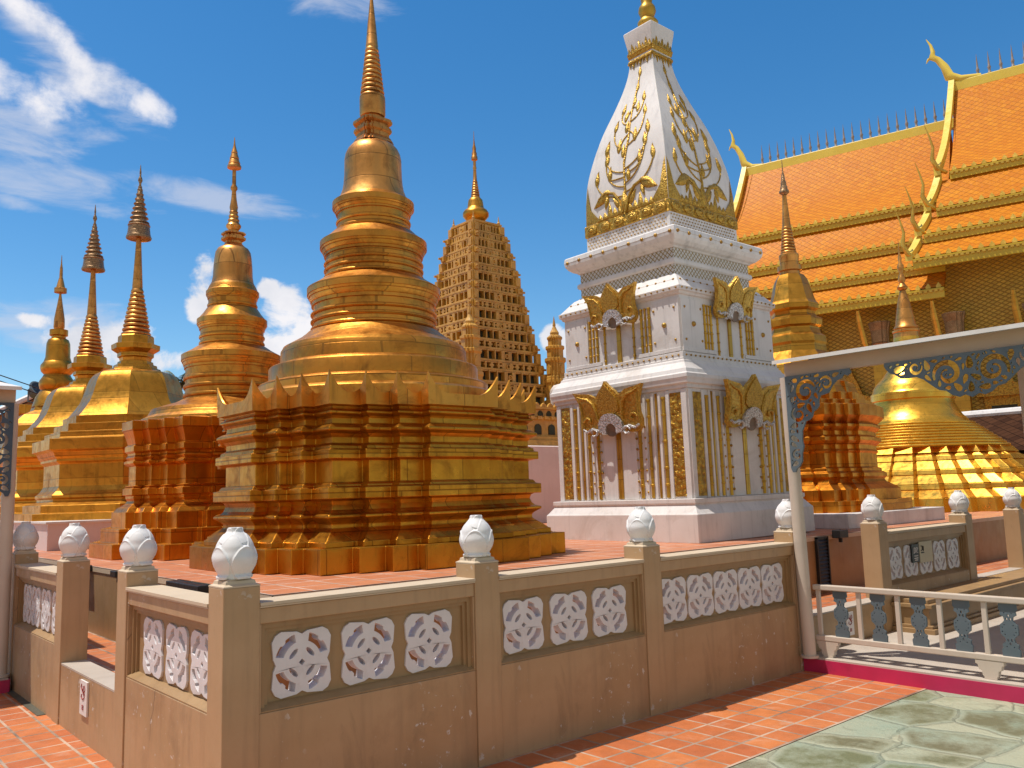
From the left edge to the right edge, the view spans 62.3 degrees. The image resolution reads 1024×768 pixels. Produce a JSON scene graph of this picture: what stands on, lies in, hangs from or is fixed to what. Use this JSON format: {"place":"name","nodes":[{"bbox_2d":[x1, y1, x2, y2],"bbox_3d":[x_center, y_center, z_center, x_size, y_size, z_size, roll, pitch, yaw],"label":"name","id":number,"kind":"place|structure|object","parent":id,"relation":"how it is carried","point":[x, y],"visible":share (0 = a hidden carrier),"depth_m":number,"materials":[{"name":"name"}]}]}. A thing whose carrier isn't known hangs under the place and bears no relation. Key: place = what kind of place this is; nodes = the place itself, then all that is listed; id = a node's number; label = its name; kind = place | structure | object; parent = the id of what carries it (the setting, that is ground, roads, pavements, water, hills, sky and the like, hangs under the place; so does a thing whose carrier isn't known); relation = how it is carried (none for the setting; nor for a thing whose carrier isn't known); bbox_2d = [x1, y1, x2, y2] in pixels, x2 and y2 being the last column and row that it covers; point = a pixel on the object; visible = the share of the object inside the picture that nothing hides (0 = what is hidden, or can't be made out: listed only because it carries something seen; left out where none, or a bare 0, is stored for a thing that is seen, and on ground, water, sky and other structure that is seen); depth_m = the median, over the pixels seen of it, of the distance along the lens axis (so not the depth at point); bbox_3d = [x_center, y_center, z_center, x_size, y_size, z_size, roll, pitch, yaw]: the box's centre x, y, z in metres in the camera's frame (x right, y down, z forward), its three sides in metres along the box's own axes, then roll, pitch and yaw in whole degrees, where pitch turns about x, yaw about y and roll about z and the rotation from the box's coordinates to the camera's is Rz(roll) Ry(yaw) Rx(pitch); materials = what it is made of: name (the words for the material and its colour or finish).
{"place":"outdoors","nodes":[
{"label":"outdoors","id":0,"kind":"place"},
{"bbox_2d":[0,375,38,388],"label":"overhead cable","id":1,"kind":"object","parent":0,"point":[18,381],"visible":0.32,"depth_m":21.77,"materials":[{"name":"black plastic"}]},
{"bbox_2d":[0,670,924,767],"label":"tiled path","id":2,"kind":"structure","parent":0,"point":[729,729],"depth_m":5.68,"materials":[{"name":"tile"}]},
{"bbox_2d":[0,677,9,693],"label":"painted kerb","id":3,"kind":"structure","parent":2,"relation":"on","point":[4,686],"depth_m":7.38,"materials":[{"name":"paint"}]},
{"bbox_2d":[0,395,33,433],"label":"tiled house","id":4,"kind":"structure","parent":2,"relation":"on","point":[22,400],"depth_m":26.73,"materials":[{"name":"red tile"}]},
{"bbox_2d":[7,522,38,688],"bbox_3d":[-4.478,2.012,7.747,0.217,1.486,0.217,5,-10,-41],"label":"fence post","id":5,"kind":"object","parent":2,"relation":"on","point":[25,538],"visible":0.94,"depth_m":7.73,"materials":[{"name":"beige paint"}]},
{"bbox_2d":[7,689,44,715],"bbox_3d":[-4.665,2.739,7.720,0.060,0.001,3.150,5,-10,-41],"label":"gutter","id":6,"kind":"object","parent":2,"relation":"on","point":[25,703],"visible":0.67,"depth_m":6.94,"materials":[{"name":"grey concrete"}]},
{"bbox_2d":[11,563,56,717],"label":"fence wall","id":7,"kind":"structure","parent":2,"relation":"on","point":[33,638],"depth_m":7.06,"materials":[{"name":"beige paint"}]},
{"bbox_2d":[51,523,89,724],"bbox_3d":[-3.368,1.815,6.475,0.222,1.486,0.222,5,-10,-41],"label":"fence post","id":8,"kind":"object","parent":2,"relation":"on","point":[72,607],"visible":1,"depth_m":6.42,"materials":[{"name":"beige paint"}]},
{"bbox_2d":[59,660,114,762],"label":"gate sill","id":9,"kind":"structure","parent":2,"relation":"on","point":[93,730],"depth_m":5.74,"materials":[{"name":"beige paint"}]},
{"bbox_2d":[79,679,88,716],"bbox_3d":[-2.925,2.145,5.782,0.017,0.225,0.170,5,-10,-41],"label":"sign card","id":10,"kind":"object","parent":9,"relation":"attached to","point":[84,697],"visible":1,"depth_m":5.76,"materials":[{"name":"white"}]},
{"bbox_2d":[112,525,157,767],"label":"fence post","id":11,"kind":"object","parent":2,"relation":"on","point":[138,549],"visible":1,"depth_m":5.29,"materials":[{"name":"beige paint"}]},
{"bbox_2d":[124,584,208,767],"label":"fence wall","id":12,"kind":"structure","parent":2,"relation":"on","point":[166,683],"depth_m":4.72,"materials":[{"name":"beige paint"}]},
{"bbox_2d":[206,527,260,767],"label":"fence post","id":13,"kind":"object","parent":2,"relation":"on","point":[232,740],"visible":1,"depth_m":4.14,"materials":[{"name":"beige paint"}]},
{"bbox_2d":[259,577,477,767],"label":"fence wall","id":14,"kind":"structure","parent":2,"relation":"on","point":[398,707],"depth_m":4.62,"materials":[{"name":"beige paint"}]},
{"bbox_2d":[456,515,503,766],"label":"fence post","id":15,"kind":"object","parent":2,"relation":"on","point":[477,561],"visible":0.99,"depth_m":5.14,"materials":[{"name":"beige paint"}]},
{"bbox_2d":[38,516,1006,689],"bbox_3d":[1.681,7.044,46.650,59.250,0.995,58.950,5,-10,-41],"label":"terrace base","id":16,"kind":"object","parent":2,"relation":"on","point":[846,561],"depth_m":9.82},
{"bbox_2d":[38,516,1003,597],"bbox_3d":[1.666,6.562,46.706,59.258,0.046,58.958,5,-10,-41],"label":"terrace edge","id":17,"kind":"object","parent":16,"relation":"attached to","point":[160,579],"visible":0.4,"depth_m":8.05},
{"bbox_2d":[110,570,117,581],"bbox_3d":[-3.507,1.713,7.545,0.102,0.110,0.160,5,-10,-41],"label":"floodlight","id":18,"kind":"object","parent":17,"relation":"attached to","point":[113,573],"visible":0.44,"depth_m":7.51,"materials":[{"name":"black plastic"}]},
{"bbox_2d":[166,579,210,592],"bbox_3d":[-2.415,1.531,6.308,0.102,0.110,0.660,5,-10,-41],"label":"floodlight","id":19,"kind":"object","parent":17,"relation":"attached to","point":[192,585],"visible":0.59,"depth_m":6.23,"materials":[{"name":"black plastic"}]},
{"bbox_2d":[832,529,848,541],"bbox_3d":[3.828,1.771,9.872,0.200,0.145,0.102,5,-10,-41],"label":"floodlight","id":20,"kind":"object","parent":17,"relation":"attached to","point":[840,534],"visible":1,"depth_m":9.83,"materials":[{"name":"black plastic"}]},
{"bbox_2d":[814,536,831,584],"bbox_3d":[3.548,2.031,9.651,0.250,0.570,0.035,5,-10,-41],"label":"louvred vent","id":21,"kind":"object","parent":16,"relation":"attached to","point":[823,564],"visible":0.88,"depth_m":9.64,"materials":[{"name":"black plastic"}]},
{"bbox_2d":[729,40,1023,411],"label":"temple hall","id":22,"kind":"structure","parent":16,"relation":"on","point":[940,205],"depth_m":30.17,"materials":[{"name":"orange tile"}]},
{"bbox_2d":[846,369,870,401],"bbox_3d":[11.914,0.062,29.685,1.500,1.500,0.200,-7,-9,34],"label":"window","id":23,"kind":"structure","parent":22,"relation":"in","point":[850,378],"depth_m":29.53,"materials":[{"name":"gold metal"}]},
{"bbox_2d":[977,354,1020,409],"bbox_3d":[15.749,0.917,27.028,1.500,4.100,0.280,-7,-9,34],"label":"window","id":24,"kind":"structure","parent":22,"relation":"in","point":[1007,395],"depth_m":27.08,"materials":[{"name":"gold metal"}]},
{"bbox_2d":[499,558,649,758],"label":"fence wall","id":25,"kind":"structure","parent":2,"relation":"on","point":[581,672],"depth_m":5.60,"materials":[{"name":"beige paint"}]},
{"bbox_2d":[623,506,667,715],"bbox_3d":[0.975,1.651,6.220,0.219,1.486,0.219,5,-10,-41],"label":"fence post","id":26,"kind":"object","parent":2,"relation":"on","point":[640,529],"visible":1,"depth_m":6.16,"materials":[{"name":"beige paint"}]},
{"bbox_2d":[660,542,800,709],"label":"fence wall","id":27,"kind":"structure","parent":2,"relation":"on","point":[730,619],"depth_m":6.74,"materials":[{"name":"beige paint"}]},
{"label":"walkway step","id":28,"kind":"structure","parent":2,"relation":"on","visible":0},
{"bbox_2d":[0,382,21,677],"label":"covered walkway","id":29,"kind":"structure","parent":28,"relation":"on","point":[8,459],"depth_m":7.61,"materials":[{"name":"beige paint"}]},
{"bbox_2d":[12,511,1002,594],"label":"terrace floor","id":30,"kind":"structure","parent":0,"point":[575,550],"depth_m":7.41,"materials":[{"name":"tile"}]},
{"bbox_2d":[19,404,31,415],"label":"gate pillar","id":31,"kind":"structure","parent":30,"relation":"on","point":[24,409],"depth_m":24.04,"materials":[{"name":"gold metal"}]},
{"bbox_2d":[27,381,39,402],"bbox_3d":[-13.771,0.278,24.599,0.554,0.739,0.505,5,-10,-41],"label":"spotlight","id":32,"kind":"object","parent":31,"relation":"on","point":[33,389],"visible":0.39,"depth_m":24.43,"materials":[{"name":"blue paint"}]},
{"bbox_2d":[0,257,72,495],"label":"golden stupa","id":33,"kind":"object","parent":30,"relation":"on","point":[56,372],"visible":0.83,"depth_m":18.04,"materials":[{"name":"gold metal"}]},
{"bbox_2d":[13,519,110,550],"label":"stupa plinth","id":34,"kind":"structure","parent":30,"relation":"on","point":[50,533],"depth_m":11.70,"materials":[{"name":"paint"}]},
{"bbox_2d":[0,205,111,513],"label":"octagonal stupa","id":35,"kind":"object","parent":34,"relation":"on","point":[61,404],"visible":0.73,"depth_m":15.47,"materials":[{"name":"gold metal"}]},
{"bbox_2d":[14,165,182,520],"bbox_3d":[-6.245,-0.794,14.066,3.123,5.940,3.123,5,-10,-41],"label":"octagonal stupa","id":36,"kind":"object","parent":34,"relation":"on","point":[81,454],"visible":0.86,"depth_m":12.99,"materials":[{"name":"gold metal"}]},
{"bbox_2d":[163,370,184,393],"bbox_3d":[-9.565,1.759,24.128,2.275,4.439,1.975,5,-10,-41],"label":"palm tree","id":37,"kind":"object","parent":30,"relation":"on","point":[182,382],"visible":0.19,"depth_m":24.30,"materials":[{"name":"green plant"}]},
{"bbox_2d":[89,137,279,560],"bbox_3d":[-3.576,-0.599,10.821,3.000,5.350,3.000,5,-10,-41],"label":"golden stupa","id":38,"kind":"object","parent":30,"relation":"on","point":[177,477],"visible":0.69,"depth_m":9.76,"materials":[{"name":"gold metal"}]},
{"bbox_2d":[189,0,565,575],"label":"golden stupa","id":39,"kind":"object","parent":30,"relation":"on","point":[373,424],"visible":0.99,"depth_m":7.49,"materials":[{"name":"gold metal"}]},
{"bbox_2d":[434,133,565,522],"bbox_3d":[-0.724,-1.367,18.301,3.500,8.600,3.500,5,-10,-41],"label":"tower stupa","id":40,"kind":"object","parent":30,"relation":"on","point":[481,311],"visible":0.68,"depth_m":17.79,"materials":[{"name":"paint"}]},
{"bbox_2d":[547,0,814,543],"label":"white stupa","id":41,"kind":"object","parent":30,"relation":"on","point":[665,395],"visible":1,"depth_m":10.26,"materials":[{"name":"paint"}]},
{"bbox_2d":[770,160,944,528],"bbox_3d":[4.413,-0.753,13.283,2.920,5.800,2.880,5,-10,-41],"label":"golden stupa","id":42,"kind":"object","parent":30,"relation":"on","point":[843,475],"visible":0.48,"depth_m":12.23,"materials":[{"name":"gold paint"}]},
{"bbox_2d":[870,242,1023,512],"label":"stepped stupa","id":43,"kind":"object","parent":30,"relation":"on","point":[935,447],"visible":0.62,"depth_m":16.58,"materials":[{"name":"gold metal"}]},
{"bbox_2d":[0,0,1023,413],"label":"sky","id":44,"kind":"structure","parent":0,"point":[93,92],"materials":[{"name":"blue"}]},
{"bbox_2d":[87,557,1008,672],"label":"aisle floor","id":45,"kind":"structure","parent":0,"point":[101,650],"depth_m":7.88,"materials":[{"name":"ceramic"}]},
{"bbox_2d":[549,384,558,405],"bbox_3d":[1.075,0.209,17.630,0.275,0.556,0.790,5,-10,-41],"label":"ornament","id":46,"kind":"object","parent":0,"point":[553,387],"visible":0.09,"depth_m":17.72,"materials":[{"name":"white paint"}]},
{"bbox_2d":[728,689,925,767],"bbox_3d":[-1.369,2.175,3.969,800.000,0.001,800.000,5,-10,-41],"label":"ground","id":47,"kind":"structure","parent":0,"point":[824,729],"depth_m":5.54,"materials":[{"name":"grey concrete"}]},
{"bbox_2d":[773,499,803,670],"bbox_3d":[2.490,1.772,7.523,0.221,1.486,0.221,5,-10,-41],"label":"fence post","id":48,"kind":"object","parent":47,"relation":"on","point":[783,532],"visible":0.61,"depth_m":7.50,"materials":[{"name":"beige paint"}]},
{"bbox_2d":[813,598,885,651],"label":"wall","id":49,"kind":"structure","parent":47,"relation":"on","point":[830,622],"depth_m":7.98,"materials":[{"name":"beige paint"}]},
{"bbox_2d":[846,611,854,635],"bbox_3d":[3.157,2.238,7.904,0.130,0.210,0.017,5,-10,-41],"label":"sign card","id":50,"kind":"object","parent":49,"relation":"attached to","point":[850,622],"visible":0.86,"depth_m":7.91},
{"bbox_2d":[860,495,893,631],"bbox_3d":[3.691,1.868,8.555,0.216,1.486,0.216,5,-10,-41],"label":"fence post","id":51,"kind":"object","parent":47,"relation":"on","point":[875,550],"visible":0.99,"depth_m":8.52,"materials":[{"name":"beige paint"}]},
{"bbox_2d":[887,523,969,596],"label":"fence wall","id":52,"kind":"structure","parent":47,"relation":"on","point":[948,565],"depth_m":9.24,"materials":[{"name":"beige paint"}]},
{"bbox_2d":[910,544,919,562],"bbox_3d":[4.294,1.801,9.012,0.170,0.190,0.019,5,-10,-41],"label":"notice plate","id":53,"kind":"object","parent":52,"relation":"attached to","point":[915,556],"visible":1,"depth_m":9.00,"materials":[{"name":"black plastic"}]},
{"bbox_2d":[918,540,932,562],"bbox_3d":[4.487,1.816,9.178,0.310,0.220,0.019,5,-10,-41],"label":"notice sheet","id":54,"kind":"object","parent":52,"relation":"attached to","point":[925,552],"visible":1,"depth_m":9.17,"materials":[{"name":"beige paper"}]},
{"bbox_2d":[948,490,977,579],"bbox_3d":[5.307,1.997,9.944,0.222,1.486,0.222,5,-10,-41],"label":"fence post","id":55,"kind":"object","parent":47,"relation":"on","point":[958,502],"visible":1,"depth_m":9.92,"materials":[{"name":"beige paint"}]},
{"bbox_2d":[977,567,1022,577],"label":"gate sill","id":56,"kind":"structure","parent":47,"relation":"on","point":[991,573],"depth_m":10.49,"materials":[{"name":"beige paint"}]},
{"bbox_2d":[1003,487,1023,567],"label":"fence post","id":57,"kind":"object","parent":47,"relation":"on","point":[1013,513],"visible":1,"depth_m":11.01,"materials":[{"name":"beige paint"}]},
{"bbox_2d":[730,689,1023,767],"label":"stamped paving","id":58,"kind":"structure","parent":0,"point":[926,728],"depth_m":5.28,"materials":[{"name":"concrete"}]},
{"bbox_2d":[803,658,1023,703],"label":"painted kerb","id":59,"kind":"structure","parent":58,"relation":"on","point":[1013,694],"depth_m":6.57,"materials":[{"name":"paint"}]},
{"bbox_2d":[816,608,1023,687],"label":"walkway step","id":60,"kind":"object","parent":58,"relation":"on","point":[1012,674],"visible":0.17,"depth_m":7.15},
{"bbox_2d":[772,322,1023,658],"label":"covered walkway","id":61,"kind":"structure","parent":60,"relation":"on","point":[1001,340],"depth_m":7.10,"materials":[{"name":"beige paint"}]},
{"bbox_2d":[812,584,1023,679],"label":"balustrade","id":62,"kind":"object","parent":60,"relation":"on","point":[990,665],"visible":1,"depth_m":6.66,"materials":[{"name":"beige paint"}]},
{"bbox_2d":[891,568,1023,634],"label":"stone ledge","id":63,"kind":"object","parent":60,"relation":"on","point":[1009,584],"visible":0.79,"depth_m":8.92,"materials":[{"name":"beige stone"}]},
{"bbox_2d":[962,407,1023,453],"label":"tiled house","id":64,"kind":"structure","parent":0,"point":[1005,424],"depth_m":22.40,"materials":[{"name":"brown tile"}]}
]}

